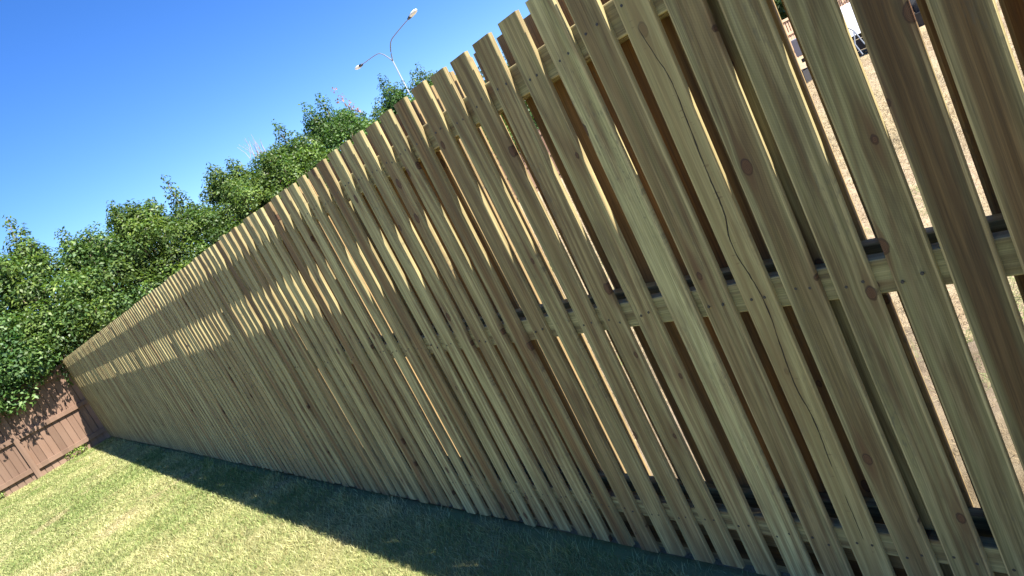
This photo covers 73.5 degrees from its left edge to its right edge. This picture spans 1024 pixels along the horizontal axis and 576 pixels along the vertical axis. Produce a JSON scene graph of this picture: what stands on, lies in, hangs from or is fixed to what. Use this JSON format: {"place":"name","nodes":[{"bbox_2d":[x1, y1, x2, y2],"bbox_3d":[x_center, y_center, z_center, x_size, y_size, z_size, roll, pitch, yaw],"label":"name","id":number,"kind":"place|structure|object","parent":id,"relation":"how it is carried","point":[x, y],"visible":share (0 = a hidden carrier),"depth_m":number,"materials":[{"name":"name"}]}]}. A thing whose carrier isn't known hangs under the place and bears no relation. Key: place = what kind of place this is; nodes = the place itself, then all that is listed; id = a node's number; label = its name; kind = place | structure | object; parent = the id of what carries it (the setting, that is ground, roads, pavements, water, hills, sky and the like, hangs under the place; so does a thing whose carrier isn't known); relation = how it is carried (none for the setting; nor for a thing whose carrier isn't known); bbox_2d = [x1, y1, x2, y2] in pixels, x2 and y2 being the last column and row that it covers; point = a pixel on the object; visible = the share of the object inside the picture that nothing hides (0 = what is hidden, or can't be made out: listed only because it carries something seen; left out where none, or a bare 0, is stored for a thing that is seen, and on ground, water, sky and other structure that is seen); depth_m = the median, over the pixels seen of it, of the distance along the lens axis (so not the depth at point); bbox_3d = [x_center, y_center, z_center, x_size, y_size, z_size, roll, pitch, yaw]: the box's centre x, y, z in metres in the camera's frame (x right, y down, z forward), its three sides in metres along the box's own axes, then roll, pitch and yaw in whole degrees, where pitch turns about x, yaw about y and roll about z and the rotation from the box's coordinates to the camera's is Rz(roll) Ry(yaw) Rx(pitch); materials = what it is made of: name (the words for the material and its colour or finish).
{"place":"outdoors","nodes":[
{"label":"outdoors","id":0,"kind":"place"},
{"bbox_2d":[0,0,529,365],"label":"sky","id":1,"kind":"structure","parent":0,"point":[100,100],"materials":[{"name":"blue"}]},
{"bbox_2d":[0,436,765,575],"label":"lawn","id":2,"kind":"structure","parent":0,"point":[678,561],"depth_m":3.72,"materials":[{"name":"plant"}]},
{"bbox_2d":[65,445,83,459],"bbox_3d":[-8.769,3.319,13.753,0.410,0.236,0.213,-34,13,-36],"label":"weed","id":3,"kind":"object","parent":2,"relation":"on","point":[71,456],"visible":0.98,"depth_m":13.74,"materials":[{"name":"green plant"}]},
{"bbox_2d":[76,444,87,453],"bbox_3d":[-8.652,3.261,13.848,0.187,0.190,0.254,-27,10,-1],"label":"weed","id":4,"kind":"object","parent":2,"relation":"on","point":[85,449],"visible":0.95,"depth_m":13.84,"materials":[{"name":"green plant"}]},
{"bbox_2d":[113,0,1023,575],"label":"dry paddock","id":5,"kind":"structure","parent":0,"point":[895,294],"depth_m":5.16,"materials":[{"name":"beige plant"}]},
{"bbox_2d":[801,67,811,82],"bbox_3d":[6.199,-4.510,14.754,0.330,0.295,0.370,-34,13,-36],"label":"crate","id":6,"kind":"object","parent":5,"relation":"on","point":[806,75],"visible":0.28,"depth_m":14.62,"materials":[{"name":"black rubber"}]},
{"bbox_2d":[774,0,847,36],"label":"leafy tree","id":7,"kind":"object","parent":5,"relation":"on","point":[782,13],"visible":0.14,"depth_m":24.83,"materials":[{"name":"green plant"}]},
{"bbox_2d":[791,2,865,65],"bbox_3d":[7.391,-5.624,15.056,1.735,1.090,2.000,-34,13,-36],"label":"truck","id":8,"kind":"object","parent":5,"relation":"on","point":[851,23],"visible":0.14,"depth_m":14.62,"materials":[{"name":"white metal"}]},
{"bbox_2d":[504,0,1023,463],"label":"dry grass","id":9,"kind":"structure","parent":0,"point":[891,132],"depth_m":6.51,"materials":[{"name":"beige plant"}]},
{"bbox_2d":[594,327,1023,507],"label":"bare soil","id":10,"kind":"structure","parent":0,"point":[1017,466],"depth_m":2.47,"materials":[{"name":"beige soil"}]},
{"bbox_2d":[910,0,919,12],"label":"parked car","id":11,"kind":"object","parent":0,"point":[915,7],"visible":0.12,"depth_m":14.68,"materials":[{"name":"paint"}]},
{"bbox_2d":[914,11,924,26],"bbox_3d":[8.624,-5.710,14.634,0.330,0.295,0.470,-34,13,-36],"label":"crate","id":12,"kind":"object","parent":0,"point":[919,19],"visible":0.06,"depth_m":14.46,"materials":[{"name":"black rubber"}]},
{"label":"ground","id":13,"kind":"structure","parent":0,"visible":0},
{"bbox_2d":[0,297,61,422],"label":"leafy tree","id":14,"kind":"object","parent":13,"relation":"on","point":[13,374],"visible":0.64,"depth_m":13.26,"materials":[{"name":"green plant"}]},
{"bbox_2d":[0,215,131,386],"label":"leafy tree","id":15,"kind":"object","parent":13,"relation":"on","point":[26,279],"visible":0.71,"depth_m":14.19,"materials":[{"name":"green plant"}]},
{"bbox_2d":[49,221,164,338],"bbox_3d":[-9.159,0.559,16.050,3.064,4.617,4.108,-34,13,-36],"label":"leafy tree","id":16,"kind":"object","parent":13,"relation":"on","point":[95,251],"visible":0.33,"depth_m":15.39,"materials":[{"name":"green plant"}]},
{"bbox_2d":[103,197,213,307],"bbox_3d":[-8.333,-0.116,16.887,3.019,4.745,4.152,-34,13,-36],"label":"leafy tree","id":17,"kind":"object","parent":13,"relation":"on","point":[148,228],"visible":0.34,"depth_m":15.99,"materials":[{"name":"green plant"}]},
{"bbox_2d":[156,174,243,267],"bbox_3d":[-7.719,-0.660,17.603,3.148,4.936,4.152,-34,13,-36],"label":"leafy tree","id":18,"kind":"object","parent":13,"relation":"on","point":[200,217],"visible":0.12,"depth_m":16.76,"materials":[{"name":"green plant"}]},
{"bbox_2d":[196,156,283,243],"bbox_3d":[-6.719,-1.227,18.274,3.209,4.800,4.096,-34,13,-36],"label":"leafy tree","id":19,"kind":"object","parent":13,"relation":"on","point":[233,193],"visible":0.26,"depth_m":17.62,"materials":[{"name":"green plant"}]},
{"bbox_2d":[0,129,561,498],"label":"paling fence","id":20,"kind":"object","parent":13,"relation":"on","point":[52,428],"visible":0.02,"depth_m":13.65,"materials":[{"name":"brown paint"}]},
{"bbox_2d":[237,138,327,215],"bbox_3d":[-5.907,-1.956,19.086,4.122,5.064,3.022,-21,12,30],"label":"leafy tree","id":21,"kind":"object","parent":13,"relation":"on","point":[274,166],"visible":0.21,"depth_m":18.18,"materials":[{"name":"green plant"}]},
{"bbox_2d":[271,119,340,184],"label":"leafy tree","id":22,"kind":"object","parent":13,"relation":"on","point":[299,145],"visible":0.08,"depth_m":18.91,"materials":[{"name":"green plant"}]},
{"bbox_2d":[298,87,370,185],"bbox_3d":[-4.612,-3.139,20.363,3.059,5.548,4.138,-34,13,-36],"label":"leafy tree","id":23,"kind":"object","parent":13,"relation":"on","point":[337,130],"visible":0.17,"depth_m":19.57,"materials":[{"name":"green plant"}]},
{"bbox_2d":[359,106,386,133],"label":"leafy tree","id":24,"kind":"object","parent":13,"relation":"on","point":[373,119],"visible":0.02,"depth_m":20.67,"materials":[{"name":"green plant"}]},
{"bbox_2d":[355,9,416,96],"bbox_3d":[-4.012,-7.374,31.516,0.563,8.532,6.011,-34,13,-36],"label":"street lamp","id":25,"kind":"object","parent":13,"relation":"on","point":[410,16],"visible":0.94,"depth_m":30.71,"materials":[{"name":"metal"}]},
{"bbox_2d":[371,73,414,118],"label":"leafy tree","id":26,"kind":"object","parent":13,"relation":"on","point":[397,95],"visible":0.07,"depth_m":21.17,"materials":[{"name":"green plant"}]},
{"bbox_2d":[407,64,493,150],"bbox_3d":[-1.993,-4.826,22.581,3.000,5.419,4.306,-34,13,-36],"label":"leafy tree","id":27,"kind":"object","parent":13,"relation":"on","point":[426,78],"depth_m":22.07,"materials":[{"name":"green plant"}]},
{"bbox_2d":[434,70,519,157],"bbox_3d":[-1.170,-5.117,23.109,3.116,5.002,4.166,-34,13,-36],"label":"leafy tree","id":28,"kind":"object","parent":13,"relation":"on","point":[502,118],"visible":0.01,"depth_m":22.02,"materials":[{"name":"green plant"}]},
{"bbox_2d":[478,66,538,128],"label":"leafy tree","id":29,"kind":"object","parent":13,"relation":"on","point":[524,101],"visible":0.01,"depth_m":23.02,"materials":[{"name":"green plant"}]},
{"bbox_2d":[62,0,1023,575],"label":"paling fence","id":30,"kind":"object","parent":13,"relation":"on","point":[388,308],"visible":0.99,"depth_m":1.91,"materials":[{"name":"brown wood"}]},
{"bbox_2d":[782,0,848,57],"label":"picket fence","id":31,"kind":"object","parent":13,"relation":"on","point":[790,33],"visible":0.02,"depth_m":23.02,"materials":[{"name":"white"}]}
]}

